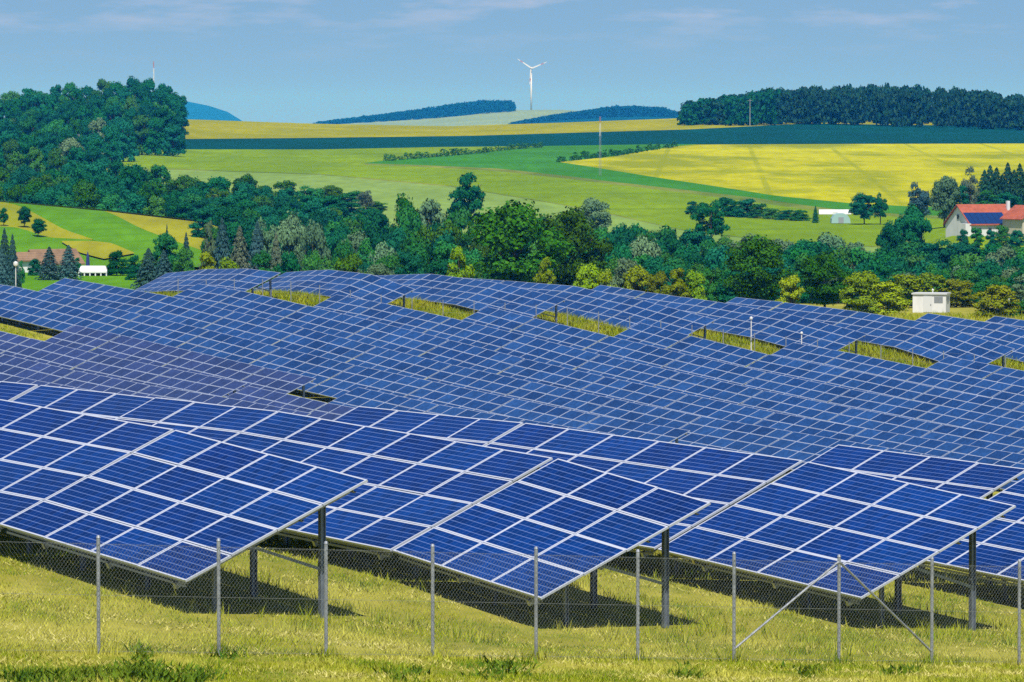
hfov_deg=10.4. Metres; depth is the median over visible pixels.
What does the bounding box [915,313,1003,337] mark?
solar table
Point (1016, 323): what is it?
solar table
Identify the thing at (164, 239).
broadleaf tree
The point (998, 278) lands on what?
broadleaf tree
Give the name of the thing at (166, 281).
solar table
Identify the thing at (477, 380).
solar table
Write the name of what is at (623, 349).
solar table
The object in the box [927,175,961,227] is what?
broadleaf tree
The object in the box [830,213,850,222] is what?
greenhouse
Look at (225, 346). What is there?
solar table
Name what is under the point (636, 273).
shrub
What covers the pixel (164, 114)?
broadleaf tree
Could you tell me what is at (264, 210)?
broadleaf tree
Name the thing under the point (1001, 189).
spruce tree
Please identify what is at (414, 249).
broadleaf tree
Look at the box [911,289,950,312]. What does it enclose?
transformer shed
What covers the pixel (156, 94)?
broadleaf tree
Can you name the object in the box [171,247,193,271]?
broadleaf tree
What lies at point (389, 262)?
broadleaf tree
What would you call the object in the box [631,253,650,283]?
broadleaf tree
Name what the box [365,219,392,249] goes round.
broadleaf tree
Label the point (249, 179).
broadleaf tree
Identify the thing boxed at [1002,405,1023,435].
solar table
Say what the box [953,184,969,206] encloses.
broadleaf tree
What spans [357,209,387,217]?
broadleaf tree
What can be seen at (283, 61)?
sky
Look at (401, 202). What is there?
broadleaf tree
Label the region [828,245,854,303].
broadleaf tree
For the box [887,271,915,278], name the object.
broadleaf tree
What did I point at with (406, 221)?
broadleaf tree
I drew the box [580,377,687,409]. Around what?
solar table
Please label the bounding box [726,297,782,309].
solar table
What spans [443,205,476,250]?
broadleaf tree
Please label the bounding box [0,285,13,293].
solar table
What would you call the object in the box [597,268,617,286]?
shrub
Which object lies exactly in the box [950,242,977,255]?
broadleaf tree
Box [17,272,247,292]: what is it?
lawn
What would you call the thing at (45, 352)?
solar table
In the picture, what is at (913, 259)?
broadleaf tree
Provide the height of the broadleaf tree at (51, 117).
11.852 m
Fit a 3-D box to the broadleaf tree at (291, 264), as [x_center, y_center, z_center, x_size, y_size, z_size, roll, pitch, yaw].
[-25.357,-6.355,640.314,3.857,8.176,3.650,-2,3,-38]
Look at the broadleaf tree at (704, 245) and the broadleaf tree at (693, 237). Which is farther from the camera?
the broadleaf tree at (693, 237)
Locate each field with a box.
[0,170,879,252]
[0,202,91,239]
[0,226,144,266]
[4,117,932,138]
[5,202,104,241]
[62,241,133,258]
[104,211,151,253]
[106,148,364,177]
[106,211,217,249]
[152,233,204,266]
[170,124,1023,148]
[365,146,531,162]
[365,165,1023,248]
[368,147,541,172]
[542,146,559,174]
[560,144,694,160]
[560,162,952,215]
[562,143,1023,206]
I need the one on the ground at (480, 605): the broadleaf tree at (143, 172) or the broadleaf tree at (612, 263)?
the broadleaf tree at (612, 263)
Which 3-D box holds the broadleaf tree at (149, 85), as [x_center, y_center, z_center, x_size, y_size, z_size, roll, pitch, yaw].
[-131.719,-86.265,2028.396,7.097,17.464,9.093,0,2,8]
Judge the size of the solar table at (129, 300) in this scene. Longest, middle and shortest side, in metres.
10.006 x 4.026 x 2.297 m
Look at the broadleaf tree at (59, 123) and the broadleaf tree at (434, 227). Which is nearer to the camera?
the broadleaf tree at (434, 227)
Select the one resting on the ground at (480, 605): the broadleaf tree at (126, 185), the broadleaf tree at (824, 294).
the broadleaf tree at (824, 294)
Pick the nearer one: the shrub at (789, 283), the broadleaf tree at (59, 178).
the shrub at (789, 283)
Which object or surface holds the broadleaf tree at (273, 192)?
on the field at (382, 191)
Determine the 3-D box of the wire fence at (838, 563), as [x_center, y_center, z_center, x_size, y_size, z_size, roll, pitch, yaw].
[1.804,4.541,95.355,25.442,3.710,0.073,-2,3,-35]
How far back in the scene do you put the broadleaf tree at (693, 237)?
851.00 m
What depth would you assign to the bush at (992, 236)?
895.47 m
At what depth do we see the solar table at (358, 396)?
351.34 m
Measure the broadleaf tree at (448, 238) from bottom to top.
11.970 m
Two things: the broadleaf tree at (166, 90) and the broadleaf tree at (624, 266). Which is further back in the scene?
the broadleaf tree at (166, 90)
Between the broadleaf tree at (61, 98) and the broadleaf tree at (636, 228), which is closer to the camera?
the broadleaf tree at (636, 228)
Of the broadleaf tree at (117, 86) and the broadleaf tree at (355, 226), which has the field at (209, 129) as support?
the broadleaf tree at (117, 86)
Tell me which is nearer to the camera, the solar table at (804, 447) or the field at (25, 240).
the solar table at (804, 447)
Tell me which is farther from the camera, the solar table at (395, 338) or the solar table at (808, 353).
the solar table at (808, 353)
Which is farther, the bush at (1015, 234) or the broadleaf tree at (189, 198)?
the broadleaf tree at (189, 198)
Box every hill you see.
[162,100,241,120]
[343,110,574,125]
[527,116,677,123]
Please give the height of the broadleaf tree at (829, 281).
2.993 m
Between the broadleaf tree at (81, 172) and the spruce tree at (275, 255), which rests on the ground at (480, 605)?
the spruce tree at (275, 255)
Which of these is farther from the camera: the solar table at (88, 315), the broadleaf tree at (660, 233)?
the broadleaf tree at (660, 233)
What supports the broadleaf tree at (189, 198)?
on the field at (382, 191)
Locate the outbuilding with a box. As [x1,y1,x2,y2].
[15,252,37,271]
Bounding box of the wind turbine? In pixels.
[518,59,545,109]
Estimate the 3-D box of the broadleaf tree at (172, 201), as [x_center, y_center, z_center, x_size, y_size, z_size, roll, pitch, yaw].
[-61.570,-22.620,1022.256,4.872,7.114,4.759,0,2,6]
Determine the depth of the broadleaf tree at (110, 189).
1031.12 m
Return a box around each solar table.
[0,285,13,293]
[0,287,75,329]
[0,331,29,352]
[0,354,74,382]
[0,373,48,390]
[0,381,37,400]
[0,399,173,554]
[0,430,367,618]
[1,338,98,368]
[12,385,277,441]
[31,300,140,331]
[38,278,103,299]
[46,325,119,351]
[46,383,93,390]
[53,371,149,394]
[71,354,171,383]
[73,285,167,312]
[84,335,190,365]
[110,315,208,346]
[133,369,246,396]
[134,386,227,403]
[136,269,206,292]
[137,296,234,327]
[155,351,263,380]
[166,269,247,291]
[173,284,239,305]
[177,330,279,363]
[203,312,303,344]
[213,291,306,321]
[215,269,279,296]
[219,398,310,415]
[223,368,315,397]
[224,411,552,579]
[227,386,326,412]
[251,348,354,396]
[255,270,325,291]
[271,328,375,362]
[278,306,375,337]
[287,270,370,296]
[306,365,432,398]
[308,403,353,419]
[310,387,437,412]
[313,294,379,316]
[329,274,414,307]
[333,406,522,445]
[339,347,451,378]
[346,322,448,355]
[355,303,449,332]
[375,274,429,285]
[393,458,710,627]
[400,274,496,305]
[405,381,513,412]
[416,365,530,395]
[419,340,524,373]
[424,318,523,350]
[425,405,523,421]
[457,283,566,322]
[462,307,533,331]
[467,278,503,282]
[486,423,802,581]
[490,399,599,427]
[496,335,599,368]
[499,359,604,392]
[502,281,572,295]
[504,382,612,412]
[510,318,607,349]
[522,420,614,434]
[546,286,642,322]
[574,355,679,387]
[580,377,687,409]
[580,416,689,442]
[582,336,684,367]
[583,399,700,428]
[592,285,644,297]
[604,301,715,341]
[614,323,689,348]
[619,292,716,313]
[655,372,762,405]
[658,462,1015,630]
[662,354,765,385]
[663,395,774,426]
[667,336,766,366]
[672,416,792,453]
[697,302,790,337]
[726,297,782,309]
[740,391,850,424]
[742,372,850,402]
[745,355,848,383]
[752,315,866,353]
[755,413,865,447]
[755,432,888,470]
[767,302,857,327]
[771,342,844,364]
[810,444,1023,585]
[824,352,926,381]
[826,370,933,400]
[827,408,941,440]
[828,389,938,419]
[835,312,934,347]
[847,429,961,456]
[886,448,958,459]
[895,324,1013,366]
[906,369,1012,399]
[908,356,1002,379]
[913,387,1021,418]
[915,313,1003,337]
[915,405,1023,436]
[919,478,1023,599]
[921,425,1023,456]
[943,445,1023,489]
[981,325,1023,362]
[984,367,1023,397]
[985,316,1023,328]
[992,385,1023,415]
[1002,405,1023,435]
[1010,428,1023,453]
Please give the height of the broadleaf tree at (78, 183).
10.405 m
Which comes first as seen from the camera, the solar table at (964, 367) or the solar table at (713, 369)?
the solar table at (713, 369)
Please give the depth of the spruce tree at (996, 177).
1125.68 m
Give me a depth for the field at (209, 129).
2335.35 m
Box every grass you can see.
[0,287,1023,380]
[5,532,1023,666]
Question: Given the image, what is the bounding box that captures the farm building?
[1000,205,1023,236]
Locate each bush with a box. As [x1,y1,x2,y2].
[685,201,697,213]
[714,197,732,215]
[724,200,743,216]
[735,198,755,216]
[748,203,771,217]
[762,208,779,218]
[774,210,793,219]
[789,210,809,220]
[956,229,969,245]
[970,227,984,247]
[985,230,996,244]
[994,225,1010,247]
[1007,230,1023,247]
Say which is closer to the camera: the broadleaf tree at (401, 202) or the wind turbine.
the broadleaf tree at (401, 202)
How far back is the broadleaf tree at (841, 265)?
597.01 m
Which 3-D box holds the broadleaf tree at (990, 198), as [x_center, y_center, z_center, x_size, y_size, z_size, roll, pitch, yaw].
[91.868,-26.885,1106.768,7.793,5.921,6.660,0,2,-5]
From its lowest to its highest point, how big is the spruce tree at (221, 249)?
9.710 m
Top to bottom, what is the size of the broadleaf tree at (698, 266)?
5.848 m
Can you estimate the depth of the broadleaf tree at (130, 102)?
1847.14 m
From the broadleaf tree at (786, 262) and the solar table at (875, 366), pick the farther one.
the broadleaf tree at (786, 262)
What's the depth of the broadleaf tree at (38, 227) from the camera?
852.76 m
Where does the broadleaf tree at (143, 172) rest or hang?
on the field at (382, 191)
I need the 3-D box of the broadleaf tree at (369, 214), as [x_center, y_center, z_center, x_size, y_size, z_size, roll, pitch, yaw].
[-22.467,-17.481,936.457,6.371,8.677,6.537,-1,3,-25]
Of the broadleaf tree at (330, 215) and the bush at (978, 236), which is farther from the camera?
the broadleaf tree at (330, 215)
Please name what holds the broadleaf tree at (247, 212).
on the field at (177, 229)
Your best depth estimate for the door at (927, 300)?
514.21 m
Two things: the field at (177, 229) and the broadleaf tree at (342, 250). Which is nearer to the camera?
the broadleaf tree at (342, 250)
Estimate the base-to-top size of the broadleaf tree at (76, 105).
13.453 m
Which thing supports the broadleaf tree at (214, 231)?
on the ground at (480, 605)
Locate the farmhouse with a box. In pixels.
[943,201,1010,236]
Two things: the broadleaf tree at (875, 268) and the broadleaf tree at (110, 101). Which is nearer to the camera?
the broadleaf tree at (875, 268)
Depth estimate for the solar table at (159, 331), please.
392.30 m
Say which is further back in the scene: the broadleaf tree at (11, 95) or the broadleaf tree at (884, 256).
the broadleaf tree at (11, 95)
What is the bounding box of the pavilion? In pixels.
[78,266,107,275]
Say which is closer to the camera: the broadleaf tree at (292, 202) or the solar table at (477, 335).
the solar table at (477, 335)
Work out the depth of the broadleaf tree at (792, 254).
763.67 m
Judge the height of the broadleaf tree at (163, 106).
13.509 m
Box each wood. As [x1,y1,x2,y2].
[313,99,516,123]
[508,104,677,123]
[676,82,1023,129]
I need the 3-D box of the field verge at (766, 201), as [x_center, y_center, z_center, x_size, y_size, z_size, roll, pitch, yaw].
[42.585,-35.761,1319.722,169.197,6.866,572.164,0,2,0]
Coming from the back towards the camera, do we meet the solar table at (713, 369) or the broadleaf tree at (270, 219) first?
the broadleaf tree at (270, 219)
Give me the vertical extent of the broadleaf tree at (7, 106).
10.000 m
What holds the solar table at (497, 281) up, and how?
on the ground at (480, 605)
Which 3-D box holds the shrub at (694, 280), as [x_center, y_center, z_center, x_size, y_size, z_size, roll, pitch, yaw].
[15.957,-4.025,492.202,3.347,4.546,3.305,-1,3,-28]
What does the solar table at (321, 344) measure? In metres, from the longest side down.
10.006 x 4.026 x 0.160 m
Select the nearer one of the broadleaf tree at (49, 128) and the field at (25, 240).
the field at (25, 240)
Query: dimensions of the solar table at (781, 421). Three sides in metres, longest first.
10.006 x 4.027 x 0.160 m
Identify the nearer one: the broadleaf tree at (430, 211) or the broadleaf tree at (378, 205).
the broadleaf tree at (430, 211)
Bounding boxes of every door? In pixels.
[838,217,843,222]
[923,296,931,311]
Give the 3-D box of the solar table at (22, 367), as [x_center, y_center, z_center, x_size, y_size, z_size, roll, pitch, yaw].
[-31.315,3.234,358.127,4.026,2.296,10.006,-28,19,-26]
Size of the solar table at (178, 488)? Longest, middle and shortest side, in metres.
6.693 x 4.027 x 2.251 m
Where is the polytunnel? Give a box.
[818,209,850,213]
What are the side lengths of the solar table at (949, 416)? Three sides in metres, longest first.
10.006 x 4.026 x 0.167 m
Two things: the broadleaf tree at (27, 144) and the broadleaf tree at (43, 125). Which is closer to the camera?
the broadleaf tree at (27, 144)
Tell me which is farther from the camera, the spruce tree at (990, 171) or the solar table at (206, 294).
the spruce tree at (990, 171)
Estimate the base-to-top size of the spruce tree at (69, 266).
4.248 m
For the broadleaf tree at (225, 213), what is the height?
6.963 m
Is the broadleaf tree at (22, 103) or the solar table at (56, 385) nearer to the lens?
the solar table at (56, 385)
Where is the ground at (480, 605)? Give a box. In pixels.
[0,143,1023,681]
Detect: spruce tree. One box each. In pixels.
[0,228,10,278]
[0,248,12,285]
[6,233,21,287]
[35,246,60,279]
[57,245,83,279]
[130,248,156,289]
[152,250,172,292]
[183,232,189,260]
[212,218,233,268]
[231,225,251,268]
[248,221,267,268]
[269,232,281,277]
[811,206,819,222]
[976,169,991,197]
[982,165,998,203]
[988,167,1003,202]
[995,174,1013,204]
[997,162,1015,205]
[1006,169,1023,205]
[1009,163,1023,206]
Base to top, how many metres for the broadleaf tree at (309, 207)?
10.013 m
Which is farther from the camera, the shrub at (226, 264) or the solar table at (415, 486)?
the shrub at (226, 264)
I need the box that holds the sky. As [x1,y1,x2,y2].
[0,0,1023,123]
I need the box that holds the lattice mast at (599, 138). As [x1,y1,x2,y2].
[599,117,600,174]
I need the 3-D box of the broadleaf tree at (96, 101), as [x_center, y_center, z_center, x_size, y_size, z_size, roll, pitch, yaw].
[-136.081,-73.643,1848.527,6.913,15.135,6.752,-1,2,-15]
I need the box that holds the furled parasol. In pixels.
[86,251,89,265]
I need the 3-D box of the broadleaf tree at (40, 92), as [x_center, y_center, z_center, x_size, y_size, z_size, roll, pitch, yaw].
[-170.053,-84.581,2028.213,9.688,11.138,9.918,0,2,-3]
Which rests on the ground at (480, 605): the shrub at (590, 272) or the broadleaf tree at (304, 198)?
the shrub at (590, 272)
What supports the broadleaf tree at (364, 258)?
on the ground at (480, 605)
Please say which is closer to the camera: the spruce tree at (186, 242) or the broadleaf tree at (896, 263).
the spruce tree at (186, 242)
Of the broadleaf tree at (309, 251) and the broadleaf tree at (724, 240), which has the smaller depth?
the broadleaf tree at (309, 251)
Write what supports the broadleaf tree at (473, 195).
on the field at (382, 191)
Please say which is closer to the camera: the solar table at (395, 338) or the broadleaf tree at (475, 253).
the solar table at (395, 338)
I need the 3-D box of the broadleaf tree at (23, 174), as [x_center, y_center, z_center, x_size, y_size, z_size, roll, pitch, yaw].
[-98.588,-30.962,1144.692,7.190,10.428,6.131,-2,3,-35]
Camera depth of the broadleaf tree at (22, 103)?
1937.04 m
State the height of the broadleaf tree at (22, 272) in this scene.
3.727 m
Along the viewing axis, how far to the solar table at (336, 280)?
434.28 m
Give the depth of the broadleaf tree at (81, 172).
1096.19 m
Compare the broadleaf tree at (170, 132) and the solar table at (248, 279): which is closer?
the solar table at (248, 279)
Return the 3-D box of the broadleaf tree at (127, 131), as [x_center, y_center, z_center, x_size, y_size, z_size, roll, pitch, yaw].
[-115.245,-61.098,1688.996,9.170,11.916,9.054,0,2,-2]
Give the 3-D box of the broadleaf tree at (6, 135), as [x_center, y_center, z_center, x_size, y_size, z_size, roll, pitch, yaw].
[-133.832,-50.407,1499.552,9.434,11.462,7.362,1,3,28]
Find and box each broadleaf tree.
[0,91,20,103]
[0,118,17,152]
[0,130,19,158]
[0,138,18,169]
[0,141,5,167]
[0,167,12,187]
[0,187,5,200]
[0,207,8,226]
[1,100,15,117]
[2,179,24,199]
[5,107,22,124]
[5,184,24,202]
[6,151,25,171]
[8,163,41,184]
[11,96,30,115]
[13,137,42,172]
[16,114,29,137]
[17,116,40,147]
[17,206,31,226]
[17,260,25,286]
[19,88,35,104]
[19,134,37,159]
[19,194,43,203]
[21,109,39,129]
[22,178,50,201]
[23,173,55,193]
[27,91,49,108]
[27,146,45,172]
[27,259,41,275]
[29,93,48,111]
[31,218,46,233]
[33,111,45,134]
[34,188,64,205]
[36,132,62,167]
[37,122,59,159]
[39,107,54,123]
[40,123,53,135]
[41,168,62,184]
[42,143,56,170]
[44,94,57,112]
[45,111,64,134]
[46,181,74,204]
[47,148,67,182]
[48,84,63,109]
[50,119,70,133]
[52,174,71,184]
[53,94,69,112]
[53,194,78,206]
[55,128,81,163]
[56,109,75,134]
[57,101,70,121]
[58,137,84,161]
[60,160,86,181]
[62,82,76,100]
[62,145,87,165]
[67,163,93,186]
[68,118,83,144]
[69,86,84,119]
[69,99,93,119]
[70,178,97,206]
[74,182,100,208]
[75,106,91,134]
[75,257,81,275]
[76,85,96,104]
[79,132,103,152]
[81,117,91,135]
[84,147,105,169]
[84,158,108,180]
[85,138,105,159]
[86,89,102,103]
[87,117,113,158]
[88,94,105,114]
[90,108,108,127]
[90,170,118,200]
[91,113,106,132]
[95,193,127,210]
[96,183,121,207]
[97,78,110,98]
[99,125,123,168]
[101,87,117,101]
[104,160,123,184]
[104,250,128,275]
[105,96,125,117]
[105,102,124,123]
[107,118,120,148]
[109,81,128,95]
[111,119,140,161]
[116,193,148,214]
[117,163,143,193]
[117,175,138,209]
[118,87,132,114]
[122,95,139,118]
[122,118,141,151]
[123,107,136,129]
[124,255,142,279]
[126,75,140,96]
[128,163,148,192]
[131,82,151,111]
[132,115,153,154]
[136,104,153,142]
[136,181,164,213]
[139,77,154,99]
[141,116,169,154]
[141,195,166,216]
[143,181,168,196]
[146,164,170,194]
[149,88,163,105]
[149,232,180,272]
[152,101,175,130]
[153,106,174,141]
[158,83,174,103]
[159,124,186,155]
[161,190,187,202]
[162,197,182,216]
[163,93,186,116]
[164,202,192,218]
[165,174,199,193]
[169,114,189,134]
[170,114,186,148]
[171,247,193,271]
[173,92,188,117]
[179,193,203,203]
[183,185,203,203]
[187,199,214,220]
[187,206,218,237]
[195,181,215,199]
[199,224,221,257]
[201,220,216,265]
[203,176,231,199]
[205,188,232,198]
[206,197,223,207]
[209,197,243,224]
[210,197,232,207]
[214,206,240,240]
[219,222,238,258]
[227,190,250,203]
[231,173,258,199]
[231,181,255,200]
[234,216,268,268]
[236,199,259,220]
[242,208,260,219]
[248,250,276,290]
[251,185,279,209]
[251,195,274,207]
[252,217,277,266]
[255,205,278,219]
[256,185,275,196]
[263,213,280,245]
[263,223,282,257]
[272,211,306,265]
[273,180,300,200]
[273,250,301,276]
[275,196,299,209]
[276,187,300,209]
[276,205,299,226]
[294,197,329,228]
[296,186,324,202]
[298,219,331,270]
[300,194,320,204]
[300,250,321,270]
[303,210,324,231]
[305,225,326,256]
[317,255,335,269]
[319,195,343,216]
[321,209,340,230]
[322,185,345,199]
[324,230,342,258]
[325,216,352,232]
[327,208,342,215]
[330,200,363,217]
[330,238,355,263]
[333,222,350,239]
[335,251,373,269]
[339,190,365,202]
[341,231,367,258]
[342,218,363,234]
[347,214,367,224]
[355,190,374,208]
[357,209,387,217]
[357,260,371,271]
[358,237,375,261]
[361,201,387,209]
[361,211,393,234]
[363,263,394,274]
[364,210,388,231]
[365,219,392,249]
[368,241,396,271]
[372,252,406,300]
[385,227,408,261]
[389,192,420,233]
[394,251,425,299]
[395,206,422,235]
[395,230,431,269]
[402,242,430,273]
[413,224,435,264]
[417,198,447,229]
[423,257,448,275]
[427,220,443,232]
[429,229,455,270]
[431,220,460,244]
[432,240,468,273]
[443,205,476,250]
[446,172,485,228]
[456,223,476,253]
[465,248,487,276]
[467,199,579,282]
[467,256,486,278]
[469,237,488,258]
[470,271,483,278]
[483,249,503,258]
[528,239,549,254]
[535,206,615,285]
[578,197,611,230]
[583,226,608,252]
[603,241,631,271]
[604,257,628,287]
[605,222,628,245]
[607,257,637,288]
[616,226,637,254]
[628,223,648,239]
[629,235,661,258]
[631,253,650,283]
[636,230,652,241]
[642,256,673,294]
[649,224,677,244]
[653,239,671,257]
[658,250,683,264]
[661,233,685,255]
[662,256,688,269]
[668,267,690,293]
[672,243,699,263]
[678,228,714,252]
[684,249,708,271]
[684,270,724,302]
[689,199,730,236]
[690,262,723,286]
[699,238,718,263]
[700,235,732,255]
[703,244,731,268]
[708,257,728,274]
[715,270,747,301]
[717,268,739,302]
[719,234,798,300]
[728,233,764,251]
[742,264,774,300]
[768,254,791,271]
[769,273,809,302]
[770,238,793,251]
[770,265,795,274]
[783,244,814,264]
[784,239,824,262]
[793,252,806,271]
[799,251,852,306]
[800,277,836,303]
[816,232,845,248]
[817,242,838,263]
[825,277,858,303]
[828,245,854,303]
[836,258,855,303]
[846,241,873,269]
[847,246,876,269]
[848,192,877,224]
[854,258,883,274]
[855,275,885,298]
[862,259,891,279]
[872,247,881,262]
[874,192,888,224]
[875,220,904,259]
[876,249,907,281]
[883,275,909,298]
[885,256,908,276]
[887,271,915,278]
[890,268,919,275]
[894,203,931,249]
[895,240,928,259]
[902,255,932,268]
[907,182,931,215]
[908,259,942,275]
[918,239,956,265]
[920,272,950,287]
[925,262,951,277]
[926,247,958,270]
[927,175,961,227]
[945,279,982,300]
[948,254,969,273]
[949,252,984,271]
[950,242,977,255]
[950,265,969,278]
[952,267,980,303]
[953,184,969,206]
[961,166,979,203]
[968,260,1002,282]
[969,190,999,203]
[972,278,1014,299]
[975,258,1009,269]
[976,243,1004,259]
[984,243,1015,266]
[989,275,1007,301]
[994,192,1022,207]
[1000,266,1018,286]
[1001,255,1023,269]
[1006,268,1023,301]
[1009,274,1023,300]
[1011,246,1023,254]
[1016,247,1023,259]
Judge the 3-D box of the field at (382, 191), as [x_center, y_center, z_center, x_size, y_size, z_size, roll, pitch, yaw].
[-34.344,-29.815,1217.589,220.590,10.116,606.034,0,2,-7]
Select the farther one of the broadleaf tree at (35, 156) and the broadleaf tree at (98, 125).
the broadleaf tree at (98, 125)
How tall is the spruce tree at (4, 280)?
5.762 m
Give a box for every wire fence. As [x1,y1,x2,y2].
[0,535,1023,664]
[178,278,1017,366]
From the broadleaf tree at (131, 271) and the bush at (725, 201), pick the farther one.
the bush at (725, 201)
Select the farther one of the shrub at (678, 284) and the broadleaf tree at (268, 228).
the broadleaf tree at (268, 228)
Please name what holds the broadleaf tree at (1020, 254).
on the ground at (480, 605)
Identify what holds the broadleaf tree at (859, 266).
on the ground at (480, 605)
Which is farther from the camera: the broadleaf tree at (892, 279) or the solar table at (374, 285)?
the broadleaf tree at (892, 279)
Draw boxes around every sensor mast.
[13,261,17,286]
[750,316,752,349]
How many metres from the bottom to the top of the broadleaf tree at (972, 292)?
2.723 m
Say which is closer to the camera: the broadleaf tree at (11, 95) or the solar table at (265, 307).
the solar table at (265, 307)
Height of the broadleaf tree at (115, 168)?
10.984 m
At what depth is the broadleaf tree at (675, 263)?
609.79 m
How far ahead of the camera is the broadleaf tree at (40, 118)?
1767.38 m
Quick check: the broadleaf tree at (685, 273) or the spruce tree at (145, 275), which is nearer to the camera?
the broadleaf tree at (685, 273)
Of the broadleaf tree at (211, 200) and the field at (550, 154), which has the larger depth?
the field at (550, 154)
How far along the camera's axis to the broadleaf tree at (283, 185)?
1149.76 m
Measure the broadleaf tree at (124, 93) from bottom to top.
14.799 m
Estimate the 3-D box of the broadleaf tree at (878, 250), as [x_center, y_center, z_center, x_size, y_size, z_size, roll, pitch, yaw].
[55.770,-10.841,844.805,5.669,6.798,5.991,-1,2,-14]
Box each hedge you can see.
[383,142,542,160]
[555,140,677,161]
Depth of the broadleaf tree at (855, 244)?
850.16 m
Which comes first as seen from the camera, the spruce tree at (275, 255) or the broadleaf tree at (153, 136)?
the spruce tree at (275, 255)
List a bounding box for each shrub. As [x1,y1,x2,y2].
[197,251,217,269]
[218,256,239,268]
[333,253,366,273]
[445,245,474,277]
[532,257,556,284]
[573,263,601,289]
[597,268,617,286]
[622,265,650,297]
[645,271,668,293]
[660,268,690,297]
[676,269,707,308]
[700,267,716,300]
[775,275,804,304]
[839,270,880,313]
[859,282,909,314]
[881,274,927,306]
[906,272,951,306]
[938,278,979,307]
[972,284,1020,316]
[1004,300,1023,315]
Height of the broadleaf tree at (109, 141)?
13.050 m
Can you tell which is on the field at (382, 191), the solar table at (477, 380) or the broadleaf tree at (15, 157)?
the broadleaf tree at (15, 157)
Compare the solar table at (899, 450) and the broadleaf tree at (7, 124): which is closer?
the solar table at (899, 450)
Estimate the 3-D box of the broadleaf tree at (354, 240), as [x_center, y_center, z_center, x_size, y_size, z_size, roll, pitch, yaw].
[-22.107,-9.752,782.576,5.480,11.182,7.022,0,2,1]
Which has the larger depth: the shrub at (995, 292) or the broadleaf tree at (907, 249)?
the broadleaf tree at (907, 249)
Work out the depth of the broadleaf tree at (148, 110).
1767.68 m
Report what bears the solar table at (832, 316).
on the ground at (480, 605)
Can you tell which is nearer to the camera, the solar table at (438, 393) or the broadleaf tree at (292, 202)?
the solar table at (438, 393)
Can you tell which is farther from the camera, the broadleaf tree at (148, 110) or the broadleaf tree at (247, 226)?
the broadleaf tree at (148, 110)
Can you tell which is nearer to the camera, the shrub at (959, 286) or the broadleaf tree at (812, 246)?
the shrub at (959, 286)
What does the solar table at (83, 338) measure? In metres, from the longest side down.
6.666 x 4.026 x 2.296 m
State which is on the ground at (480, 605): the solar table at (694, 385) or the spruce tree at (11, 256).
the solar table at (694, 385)
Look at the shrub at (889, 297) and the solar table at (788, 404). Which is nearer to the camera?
the solar table at (788, 404)
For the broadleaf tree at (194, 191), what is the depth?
1079.80 m
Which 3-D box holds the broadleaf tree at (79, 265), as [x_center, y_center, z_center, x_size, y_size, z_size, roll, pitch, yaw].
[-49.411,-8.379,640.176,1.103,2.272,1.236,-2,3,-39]
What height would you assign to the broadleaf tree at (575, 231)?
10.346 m
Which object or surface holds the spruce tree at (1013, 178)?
on the field at (574, 170)
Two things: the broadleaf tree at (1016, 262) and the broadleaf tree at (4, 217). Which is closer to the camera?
the broadleaf tree at (1016, 262)
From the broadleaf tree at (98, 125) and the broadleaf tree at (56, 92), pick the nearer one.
the broadleaf tree at (98, 125)
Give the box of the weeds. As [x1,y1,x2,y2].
[0,637,928,681]
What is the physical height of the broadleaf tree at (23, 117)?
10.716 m
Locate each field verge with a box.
[106,169,937,246]
[365,163,947,218]
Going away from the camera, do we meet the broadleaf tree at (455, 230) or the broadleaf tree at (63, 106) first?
the broadleaf tree at (455, 230)
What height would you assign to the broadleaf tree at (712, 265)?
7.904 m
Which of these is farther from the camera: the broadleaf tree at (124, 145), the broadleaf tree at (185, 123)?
the broadleaf tree at (185, 123)
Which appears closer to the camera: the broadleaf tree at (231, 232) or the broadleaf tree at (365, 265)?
the broadleaf tree at (365, 265)
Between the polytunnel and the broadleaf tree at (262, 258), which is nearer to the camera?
the broadleaf tree at (262, 258)
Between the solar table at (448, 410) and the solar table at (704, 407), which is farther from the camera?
the solar table at (704, 407)
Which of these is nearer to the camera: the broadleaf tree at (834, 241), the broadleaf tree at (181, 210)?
the broadleaf tree at (834, 241)
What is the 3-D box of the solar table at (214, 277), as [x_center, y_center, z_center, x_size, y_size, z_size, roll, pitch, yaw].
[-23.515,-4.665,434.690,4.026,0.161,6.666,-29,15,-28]
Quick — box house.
[27,248,84,272]
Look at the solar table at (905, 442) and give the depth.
343.66 m
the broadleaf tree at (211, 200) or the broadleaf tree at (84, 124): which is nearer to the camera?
the broadleaf tree at (211, 200)
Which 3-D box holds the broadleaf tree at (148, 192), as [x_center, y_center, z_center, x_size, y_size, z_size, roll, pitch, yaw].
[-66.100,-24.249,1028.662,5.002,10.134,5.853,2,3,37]
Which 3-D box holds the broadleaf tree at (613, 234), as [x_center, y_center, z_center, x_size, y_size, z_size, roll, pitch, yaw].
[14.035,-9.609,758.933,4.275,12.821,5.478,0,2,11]
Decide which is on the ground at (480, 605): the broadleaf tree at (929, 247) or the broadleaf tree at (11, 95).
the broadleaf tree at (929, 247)
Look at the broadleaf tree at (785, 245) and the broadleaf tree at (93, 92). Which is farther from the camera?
the broadleaf tree at (93, 92)
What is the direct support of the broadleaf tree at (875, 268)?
on the ground at (480, 605)

